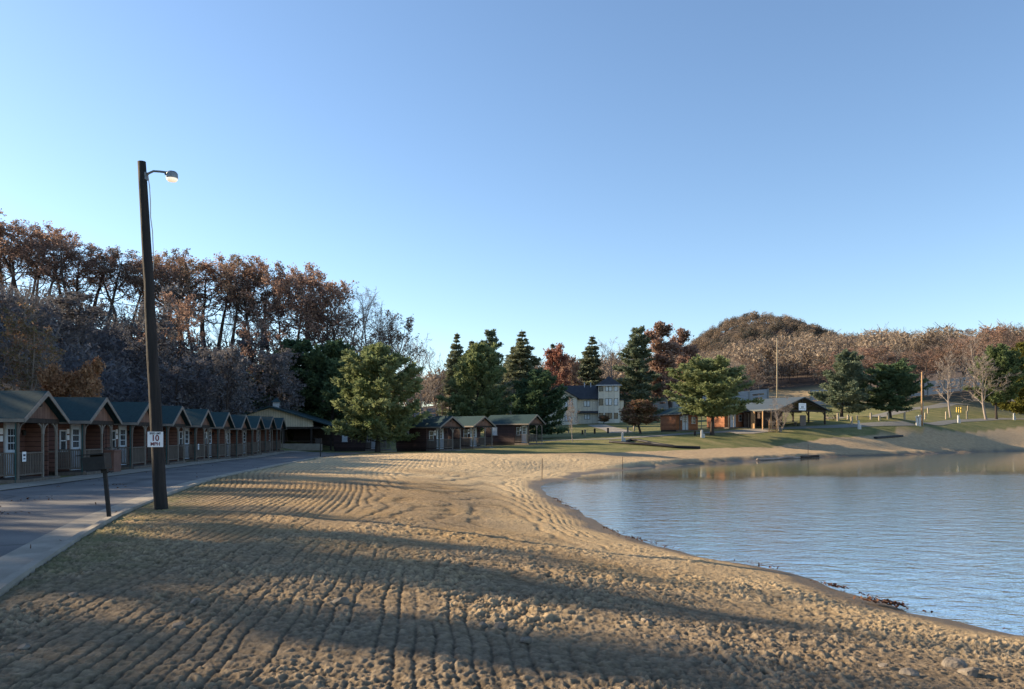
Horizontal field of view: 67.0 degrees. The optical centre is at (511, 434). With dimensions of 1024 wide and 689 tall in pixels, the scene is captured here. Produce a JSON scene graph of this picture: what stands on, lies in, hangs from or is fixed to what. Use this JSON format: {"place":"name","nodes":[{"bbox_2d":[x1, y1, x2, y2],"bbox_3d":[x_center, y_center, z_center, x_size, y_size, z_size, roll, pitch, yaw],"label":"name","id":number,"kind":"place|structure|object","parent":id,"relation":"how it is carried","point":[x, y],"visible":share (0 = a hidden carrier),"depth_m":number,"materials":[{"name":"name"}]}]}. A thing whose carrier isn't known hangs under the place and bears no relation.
{"place":"outdoors","nodes":[
{"label":"outdoors","id":0,"kind":"place"},
{"bbox_2d":[0,451,305,489],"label":"pavement","id":1,"kind":"structure","parent":0,"point":[35,483],"depth_m":33.18,"materials":[{"name":"concrete"}]},
{"bbox_2d":[0,451,401,556],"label":"road","id":2,"kind":"structure","parent":0,"point":[66,503],"depth_m":22.33,"materials":[{"name":"asphalt"}]},
{"bbox_2d":[0,458,309,580],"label":"gutter","id":3,"kind":"object","parent":2,"relation":"on","point":[13,561],"visible":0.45,"depth_m":13.23,"materials":[{"name":"concrete"}]},
{"bbox_2d":[0,319,1023,688],"bbox_3d":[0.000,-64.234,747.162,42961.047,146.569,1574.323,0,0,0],"label":"ground","id":4,"kind":"structure","parent":0,"point":[426,563],"depth_m":9.43,"materials":[{"name":"sand"}]},
{"bbox_2d":[0,218,51,294],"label":"oak tree","id":5,"kind":"object","parent":4,"relation":"on","point":[13,280],"visible":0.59,"depth_m":128.18,"materials":[{"name":"brown plant"}]},
{"bbox_2d":[0,220,58,305],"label":"oak tree","id":6,"kind":"object","parent":4,"relation":"on","point":[8,227],"visible":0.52,"depth_m":128.66,"materials":[{"name":"brown plant"}]},
{"bbox_2d":[0,267,64,326],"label":"bare tree","id":7,"kind":"object","parent":4,"relation":"on","point":[28,295],"visible":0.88,"depth_m":99.66,"materials":[{"name":"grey plant"}]},
{"bbox_2d":[0,302,65,390],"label":"bare tree","id":8,"kind":"object","parent":4,"relation":"on","point":[33,366],"visible":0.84,"depth_m":61.37,"materials":[{"name":"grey plant"}]},
{"bbox_2d":[3,220,65,295],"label":"oak tree","id":9,"kind":"object","parent":4,"relation":"on","point":[39,235],"visible":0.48,"depth_m":130.01,"materials":[{"name":"brown plant"}]},
{"bbox_2d":[0,391,76,484],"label":"log cabin","id":10,"kind":"object","parent":4,"relation":"on","point":[27,418],"visible":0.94,"depth_m":29.41,"materials":[{"name":"brown"}]},
{"bbox_2d":[21,230,92,293],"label":"oak tree","id":11,"kind":"object","parent":4,"relation":"on","point":[57,261],"visible":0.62,"depth_m":128.56,"materials":[{"name":"brown plant"}]},
{"bbox_2d":[4,232,111,297],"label":"oak tree","id":12,"kind":"object","parent":4,"relation":"on","point":[46,270],"visible":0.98,"depth_m":125.15,"materials":[{"name":"brown plant"}]},
{"bbox_2d":[20,311,101,352],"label":"bare tree","id":13,"kind":"object","parent":4,"relation":"on","point":[70,329],"visible":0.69,"depth_m":101.06,"materials":[{"name":"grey plant"}]},
{"bbox_2d":[36,355,105,396],"bbox_3d":[-33.007,-2.430,58.275,4.908,7.140,4.261,0,0,1],"label":"orange bush","id":14,"kind":"object","parent":4,"relation":"on","point":[53,381],"visible":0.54,"depth_m":57.36,"materials":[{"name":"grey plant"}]},
{"bbox_2d":[28,249,120,312],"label":"oak tree","id":15,"kind":"object","parent":4,"relation":"on","point":[82,277],"visible":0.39,"depth_m":133.07,"materials":[{"name":"brown plant"}]},
{"bbox_2d":[37,287,112,345],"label":"oak tree","id":16,"kind":"object","parent":4,"relation":"on","point":[73,300],"visible":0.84,"depth_m":107.18,"materials":[{"name":"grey plant"}]},
{"bbox_2d":[49,397,129,475],"bbox_3d":[-21.561,0.287,34.720,7.350,3.990,3.550,0,0,-6],"label":"log cabin","id":17,"kind":"object","parent":4,"relation":"on","point":[83,431],"visible":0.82,"depth_m":34.45,"materials":[{"name":"wood"}]},
{"bbox_2d":[44,244,140,325],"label":"oak tree","id":18,"kind":"object","parent":4,"relation":"on","point":[82,264],"visible":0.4,"depth_m":135.97,"materials":[{"name":"brown plant"}]},
{"bbox_2d":[75,452,113,516],"bbox_3d":[-8.374,1.196,15.672,0.601,1.639,0.418,-5,1,-8],"label":"pedestal grill","id":19,"kind":"object","parent":4,"relation":"on","point":[102,462],"visible":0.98,"depth_m":15.60,"materials":[{"name":"black paint"}]},
{"bbox_2d":[56,247,142,324],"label":"oak tree","id":20,"kind":"object","parent":4,"relation":"on","point":[115,254],"visible":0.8,"depth_m":131.45,"materials":[{"name":"brown plant"}]},
{"bbox_2d":[67,247,138,320],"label":"oak tree","id":21,"kind":"object","parent":4,"relation":"on","point":[108,282],"visible":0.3,"depth_m":137.59,"materials":[{"name":"brown plant"}]},
{"bbox_2d":[94,255,171,330],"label":"oak tree","id":22,"kind":"object","parent":4,"relation":"on","point":[135,273],"visible":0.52,"depth_m":127.02,"materials":[{"name":"brown plant"}]},
{"bbox_2d":[105,402,167,470],"bbox_3d":[-22.166,0.271,40.165,7.350,3.990,3.550,0,0,-6],"label":"log cabin","id":23,"kind":"object","parent":4,"relation":"on","point":[130,437],"visible":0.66,"depth_m":40.00,"materials":[{"name":"wood"}]},
{"bbox_2d":[120,304,186,385],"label":"oak tree","id":24,"kind":"object","parent":4,"relation":"on","point":[162,324],"visible":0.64,"depth_m":95.43,"materials":[{"name":"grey plant"}]},
{"bbox_2d":[137,160,177,509],"bbox_3d":[-8.199,-2.052,17.900,0.924,8.548,0.304,0,0,0],"label":"street lamp","id":25,"kind":"object","parent":4,"relation":"on","point":[158,467],"visible":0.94,"depth_m":17.81,"materials":[{"name":"brown wood"}]},
{"bbox_2d":[0,457,321,596],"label":"kerb","id":26,"kind":"structure","parent":4,"relation":"on","point":[7,583],"depth_m":12.28,"materials":[{"name":"concrete"}]},
{"bbox_2d":[130,291,210,393],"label":"oak tree","id":27,"kind":"object","parent":4,"relation":"on","point":[187,305],"visible":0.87,"depth_m":99.51,"materials":[{"name":"brown plant"}]},
{"bbox_2d":[134,282,208,388],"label":"oak tree","id":28,"kind":"object","parent":4,"relation":"on","point":[174,290],"visible":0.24,"depth_m":105.36,"materials":[{"name":"brown plant"}]},
{"bbox_2d":[147,406,197,465],"bbox_3d":[-22.770,0.267,45.610,7.350,3.990,3.550,0,0,-6],"label":"log cabin","id":29,"kind":"object","parent":4,"relation":"on","point":[175,419],"visible":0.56,"depth_m":45.69,"materials":[{"name":"wood"}]},
{"bbox_2d":[139,358,212,408],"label":"oak tree","id":30,"kind":"object","parent":4,"relation":"on","point":[190,366],"visible":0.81,"depth_m":83.93,"materials":[{"name":"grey plant"}]},
{"bbox_2d":[153,248,203,355],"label":"oak tree","id":31,"kind":"object","parent":4,"relation":"on","point":[184,270],"visible":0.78,"depth_m":124.33,"materials":[{"name":"brown plant"}]},
{"bbox_2d":[134,254,222,349],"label":"oak tree","id":32,"kind":"object","parent":4,"relation":"on","point":[174,275],"visible":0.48,"depth_m":131.55,"materials":[{"name":"brown plant"}]},
{"bbox_2d":[161,353,218,408],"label":"oak tree","id":33,"kind":"object","parent":4,"relation":"on","point":[196,360],"visible":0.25,"depth_m":90.68,"materials":[{"name":"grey plant"}]},
{"bbox_2d":[179,409,220,462],"bbox_3d":[-23.374,0.274,51.054,7.350,3.990,3.550,0,0,-6],"label":"log cabin","id":34,"kind":"object","parent":4,"relation":"on","point":[201,420],"visible":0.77,"depth_m":51.05,"materials":[{"name":"wood"}]},
{"bbox_2d":[163,260,246,355],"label":"oak tree","id":35,"kind":"object","parent":4,"relation":"on","point":[204,306],"visible":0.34,"depth_m":134.99,"materials":[{"name":"brown plant"}]},
{"bbox_2d":[0,280,414,432],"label":"underbrush","id":36,"kind":"object","parent":4,"relation":"on","point":[134,390],"visible":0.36,"depth_m":101.72,"materials":[{"name":"plant"}]},
{"bbox_2d":[190,412,239,460],"bbox_3d":[-23.979,0.314,56.499,7.350,3.990,3.550,0,0,-6],"label":"log cabin","id":37,"kind":"object","parent":4,"relation":"on","point":[223,421],"visible":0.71,"depth_m":56.54,"materials":[{"name":"wood"}]},
{"bbox_2d":[190,347,254,412],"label":"oak tree","id":38,"kind":"object","parent":4,"relation":"on","point":[227,357],"visible":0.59,"depth_m":85.23,"materials":[{"name":"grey plant"}]},
{"bbox_2d":[182,317,262,397],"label":"bare tree","id":39,"kind":"object","parent":4,"relation":"on","point":[220,337],"visible":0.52,"depth_m":103.88,"materials":[{"name":"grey plant"}]},
{"bbox_2d":[194,342,258,414],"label":"oak tree","id":40,"kind":"object","parent":4,"relation":"on","point":[239,384],"visible":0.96,"depth_m":84.02,"materials":[{"name":"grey plant"}]},
{"bbox_2d":[192,251,273,346],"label":"oak tree","id":41,"kind":"object","parent":4,"relation":"on","point":[220,262],"visible":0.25,"depth_m":137.15,"materials":[{"name":"brown plant"}]},
{"bbox_2d":[199,254,273,347],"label":"oak tree","id":42,"kind":"object","parent":4,"relation":"on","point":[226,289],"visible":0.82,"depth_m":128.88,"materials":[{"name":"brown plant"}]},
{"bbox_2d":[226,415,250,458],"bbox_3d":[-24.583,0.360,61.944,7.350,3.990,3.550,0,0,-6],"label":"log cabin","id":43,"kind":"object","parent":4,"relation":"on","point":[241,423],"visible":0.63,"depth_m":61.99,"materials":[{"name":"wood"}]},
{"bbox_2d":[206,258,275,330],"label":"oak tree","id":44,"kind":"object","parent":4,"relation":"on","point":[247,283],"visible":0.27,"depth_m":132.10,"materials":[{"name":"brown plant"}]},
{"bbox_2d":[232,327,273,380],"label":"oak tree","id":45,"kind":"object","parent":4,"relation":"on","point":[252,344],"visible":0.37,"depth_m":114.64,"materials":[{"name":"grey plant"}]},
{"bbox_2d":[213,255,294,360],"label":"oak tree","id":46,"kind":"object","parent":4,"relation":"on","point":[260,283],"visible":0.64,"depth_m":130.52,"materials":[{"name":"brown plant"}]},
{"bbox_2d":[213,260,294,341],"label":"oak tree","id":47,"kind":"object","parent":4,"relation":"on","point":[244,286],"visible":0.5,"depth_m":130.76,"materials":[{"name":"brown plant"}]},
{"bbox_2d":[243,416,269,456],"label":"log cabin","id":48,"kind":"object","parent":4,"relation":"on","point":[256,425],"visible":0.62,"depth_m":67.63,"materials":[{"name":"wood"}]},
{"bbox_2d":[211,264,301,351],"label":"oak tree","id":49,"kind":"object","parent":4,"relation":"on","point":[251,311],"visible":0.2,"depth_m":133.42,"materials":[{"name":"brown plant"}]},
{"bbox_2d":[236,321,286,397],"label":"oak tree","id":50,"kind":"object","parent":4,"relation":"on","point":[277,337],"visible":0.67,"depth_m":110.53,"materials":[{"name":"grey plant"}]},
{"bbox_2d":[258,416,280,454],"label":"log cabin","id":51,"kind":"object","parent":4,"relation":"on","point":[269,423],"visible":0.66,"depth_m":73.28,"materials":[{"name":"wood"}]},
{"bbox_2d":[238,267,309,340],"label":"oak tree","id":52,"kind":"object","parent":4,"relation":"on","point":[278,294],"visible":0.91,"depth_m":125.83,"materials":[{"name":"brown plant"}]},
{"bbox_2d":[245,348,307,410],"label":"oak tree","id":53,"kind":"object","parent":4,"relation":"on","point":[286,353],"visible":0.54,"depth_m":105.18,"materials":[{"name":"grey plant"}]},
{"bbox_2d":[252,353,303,440],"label":"oak tree","id":54,"kind":"object","parent":4,"relation":"on","point":[279,363],"visible":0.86,"depth_m":101.70,"materials":[{"name":"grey plant"}]},
{"bbox_2d":[270,418,290,452],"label":"log cabin","id":55,"kind":"object","parent":4,"relation":"on","point":[280,423],"visible":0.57,"depth_m":78.48,"materials":[{"name":"wood"}]},
{"bbox_2d":[241,398,335,449],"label":"pavilion","id":56,"kind":"structure","parent":4,"relation":"on","point":[299,423],"depth_m":97.21,"materials":[{"name":"wood"}]},
{"bbox_2d":[245,338,336,416],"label":"pine tree","id":57,"kind":"object","parent":4,"relation":"on","point":[301,345],"visible":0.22,"depth_m":111.18,"materials":[{"name":"green plant"}]},
{"bbox_2d":[262,271,344,342],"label":"oak tree","id":58,"kind":"object","parent":4,"relation":"on","point":[302,283],"visible":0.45,"depth_m":130.49,"materials":[{"name":"brown plant"}]},
{"bbox_2d":[269,262,354,340],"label":"oak tree","id":59,"kind":"object","parent":4,"relation":"on","point":[317,273],"visible":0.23,"depth_m":137.81,"materials":[{"name":"brown plant"}]},
{"bbox_2d":[280,280,360,352],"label":"oak tree","id":60,"kind":"object","parent":4,"relation":"on","point":[326,300],"visible":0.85,"depth_m":124.77,"materials":[{"name":"brown plant"}]},
{"bbox_2d":[282,338,369,427],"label":"pine tree","id":61,"kind":"object","parent":4,"relation":"on","point":[327,355],"visible":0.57,"depth_m":109.02,"materials":[{"name":"green plant"}]},
{"bbox_2d":[295,278,393,352],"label":"oak tree","id":62,"kind":"object","parent":4,"relation":"on","point":[319,288],"visible":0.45,"depth_m":129.50,"materials":[{"name":"brown plant"}]},
{"bbox_2d":[330,289,394,357],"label":"bare tree","id":63,"kind":"object","parent":4,"relation":"on","point":[363,311],"visible":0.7,"depth_m":127.07,"materials":[{"name":"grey plant"}]},
{"bbox_2d":[334,426,392,450],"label":"log cabin","id":64,"kind":"object","parent":4,"relation":"on","point":[343,443],"visible":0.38,"depth_m":96.03,"materials":[{"name":"wood"}]},
{"bbox_2d":[337,286,403,353],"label":"bare tree","id":65,"kind":"object","parent":4,"relation":"on","point":[371,299],"visible":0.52,"depth_m":132.60,"materials":[{"name":"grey plant"}]},
{"bbox_2d":[321,341,433,451],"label":"pine tree","id":66,"kind":"object","parent":4,"relation":"on","point":[374,402],"visible":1,"depth_m":74.74,"materials":[{"name":"green plant"}]},
{"bbox_2d":[372,309,426,374],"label":"oak tree","id":67,"kind":"object","parent":4,"relation":"on","point":[409,325],"visible":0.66,"depth_m":132.01,"materials":[{"name":"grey plant"}]},
{"bbox_2d":[396,416,465,451],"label":"log cabin","id":68,"kind":"object","parent":4,"relation":"on","point":[433,431],"visible":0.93,"depth_m":77.58,"materials":[{"name":"wood"}]},
{"bbox_2d":[436,333,466,415],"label":"spruce tree","id":69,"kind":"object","parent":4,"relation":"on","point":[455,354],"visible":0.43,"depth_m":167.45,"materials":[{"name":"plant"}]},
{"bbox_2d":[448,416,495,448],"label":"log cabin","id":70,"kind":"object","parent":4,"relation":"on","point":[471,438],"visible":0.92,"depth_m":84.47,"materials":[{"name":"wood"}]},
{"bbox_2d":[435,342,516,431],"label":"pine tree","id":71,"kind":"object","parent":4,"relation":"on","point":[484,371],"visible":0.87,"depth_m":109.82,"materials":[{"name":"green plant"}]},
{"bbox_2d":[472,329,512,411],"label":"evergreen tree","id":72,"kind":"object","parent":4,"relation":"on","point":[491,336],"visible":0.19,"depth_m":163.86,"materials":[{"name":"green plant"}]},
{"bbox_2d":[484,414,545,445],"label":"log cabin","id":73,"kind":"object","parent":4,"relation":"on","point":[511,430],"visible":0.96,"depth_m":90.68,"materials":[{"name":"wood"}]},
{"bbox_2d":[499,330,546,417],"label":"spruce tree","id":74,"kind":"object","parent":4,"relation":"on","point":[523,357],"visible":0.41,"depth_m":177.75,"materials":[{"name":"plant"}]},
{"bbox_2d":[506,368,573,434],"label":"pine tree","id":75,"kind":"object","parent":4,"relation":"on","point":[535,387],"visible":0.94,"depth_m":105.93,"materials":[{"name":"green plant"}]},
{"bbox_2d":[543,343,570,395],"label":"maple tree","id":76,"kind":"object","parent":4,"relation":"on","point":[557,357],"visible":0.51,"depth_m":193.68,"materials":[{"name":"brown plant"}]},
{"bbox_2d":[558,353,583,385],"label":"maple tree","id":77,"kind":"object","parent":4,"relation":"on","point":[571,361],"visible":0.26,"depth_m":199.31,"materials":[{"name":"brown plant"}]},
{"bbox_2d":[391,343,757,407],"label":"woodland","id":78,"kind":"object","parent":4,"relation":"on","point":[714,353],"visible":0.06,"depth_m":279.06,"materials":[{"name":"plant"}]},
{"bbox_2d":[548,376,624,424],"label":"house","id":79,"kind":"structure","parent":4,"relation":"on","point":[592,403],"depth_m":172.15,"materials":[{"name":"beige"}]},
{"bbox_2d":[570,335,604,385],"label":"spruce tree","id":80,"kind":"object","parent":4,"relation":"on","point":[588,371],"visible":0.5,"depth_m":213.01,"materials":[{"name":"plant"}]},
{"bbox_2d":[618,399,659,432],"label":"tree","id":81,"kind":"object","parent":4,"relation":"on","point":[637,413],"visible":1,"depth_m":107.07,"materials":[{"name":"brown plant"}]},
{"bbox_2d":[612,325,666,414],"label":"spruce tree","id":82,"kind":"object","parent":4,"relation":"on","point":[632,385],"visible":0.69,"depth_m":193.34,"materials":[{"name":"green plant"}]},
{"bbox_2d":[644,321,683,407],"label":"oak tree","id":83,"kind":"object","parent":4,"relation":"on","point":[664,358],"visible":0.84,"depth_m":197.64,"materials":[{"name":"brown plant"}]},
{"bbox_2d":[658,407,701,431],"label":"log cabin","id":84,"kind":"object","parent":4,"relation":"on","point":[672,419],"visible":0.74,"depth_m":110.20,"materials":[{"name":"red"}]},
{"bbox_2d":[668,327,699,395],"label":"oak tree","id":85,"kind":"object","parent":4,"relation":"on","point":[690,351],"visible":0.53,"depth_m":212.62,"materials":[{"name":"brown plant"}]},
{"bbox_2d":[653,388,768,415],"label":"roof","id":86,"kind":"structure","parent":4,"relation":"on","point":[744,394],"depth_m":203.92,"materials":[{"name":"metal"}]},
{"bbox_2d":[662,354,764,434],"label":"pine tree","id":87,"kind":"object","parent":4,"relation":"on","point":[711,379],"visible":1,"depth_m":99.70,"materials":[{"name":"green plant"}]},
{"bbox_2d":[707,405,750,428],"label":"log cabin","id":88,"kind":"object","parent":4,"relation":"on","point":[733,421],"visible":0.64,"depth_m":112.84,"materials":[{"name":"wood"}]},
{"bbox_2d":[743,397,829,428],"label":"open shelter","id":89,"kind":"object","parent":4,"relation":"on","point":[760,415],"visible":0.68,"depth_m":113.73,"materials":[{"name":"brown metal"}]},
{"bbox_2d":[673,311,957,363],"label":"hill woodland","id":90,"kind":"object","parent":4,"relation":"on","point":[735,322],"visible":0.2,"depth_m":584.33,"materials":[{"name":"plant"}]},
{"bbox_2d":[808,348,876,416],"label":"pine tree","id":91,"kind":"object","parent":4,"relation":"on","point":[847,366],"visible":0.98,"depth_m":123.97,"materials":[{"name":"green plant"}]},
{"bbox_2d":[723,320,1023,387],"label":"woodland","id":92,"kind":"object","parent":4,"relation":"on","point":[801,352],"visible":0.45,"depth_m":344.31,"materials":[{"name":"plant"}]},
{"bbox_2d":[849,358,933,417],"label":"pine tree","id":93,"kind":"object","parent":4,"relation":"on","point":[898,378],"visible":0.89,"depth_m":124.76,"materials":[{"name":"green plant"}]},
{"bbox_2d":[908,339,948,397],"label":"bare tree","id":94,"kind":"object","parent":4,"relation":"on","point":[925,366],"visible":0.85,"depth_m":201.20,"materials":[{"name":"brown plant"}]},
{"bbox_2d":[893,376,979,397],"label":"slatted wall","id":95,"kind":"structure","parent":4,"relation":"on","point":[928,392],"depth_m":205.74,"materials":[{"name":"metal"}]},
{"bbox_2d":[931,351,976,417],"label":"bare tree","id":96,"kind":"object","parent":4,"relation":"on","point":[945,378],"visible":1,"depth_m":151.23,"materials":[{"name":"grey plant"}]},
{"bbox_2d":[929,336,984,384],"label":"oak tree","id":97,"kind":"object","parent":4,"relation":"on","point":[960,345],"visible":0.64,"depth_m":210.32,"materials":[{"name":"brown plant"}]},
{"bbox_2d":[944,329,991,399],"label":"bare tree","id":98,"kind":"object","parent":4,"relation":"on","point":[966,357],"visible":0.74,"depth_m":200.70,"materials":[{"name":"brown plant"}]},
{"bbox_2d":[963,325,1016,385],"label":"oak tree","id":99,"kind":"object","parent":4,"relation":"on","point":[1003,330],"visible":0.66,"depth_m":217.41,"materials":[{"name":"brown plant"}]},
{"bbox_2d":[961,353,1020,419],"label":"bare tree","id":100,"kind":"object","parent":4,"relation":"on","point":[985,375],"visible":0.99,"depth_m":155.18,"materials":[{"name":"grey plant"}]},
{"bbox_2d":[962,343,1023,418],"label":"pine tree","id":101,"kind":"object","parent":4,"relation":"on","point":[1007,361],"visible":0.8,"depth_m":157.70,"materials":[{"name":"green plant"}]},
{"bbox_2d":[989,342,1023,414],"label":"pine tree","id":102,"kind":"object","parent":4,"relation":"on","point":[1016,406],"visible":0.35,"depth_m":168.50,"materials":[{"name":"green plant"}]},
{"bbox_2d":[0,0,1023,406],"label":"sky","id":103,"kind":"structure","parent":0,"point":[566,172],"materials":[{"name":"blue"}]},
{"bbox_2d":[540,418,1023,440],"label":"campground road","id":104,"kind":"structure","parent":0,"point":[897,423],"depth_m":114.90,"materials":[{"name":"asphalt"}]},
{"bbox_2d":[541,451,1023,635],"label":"pond","id":105,"kind":"structure","parent":0,"point":[940,535],"depth_m":23.31,"materials":[{"name":"blue liquid"}]},
{"bbox_2d":[554,498,1023,630],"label":"drifted leaves","id":106,"kind":"object","parent":105,"relation":"on","point":[896,604],"visible":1,"depth_m":11.51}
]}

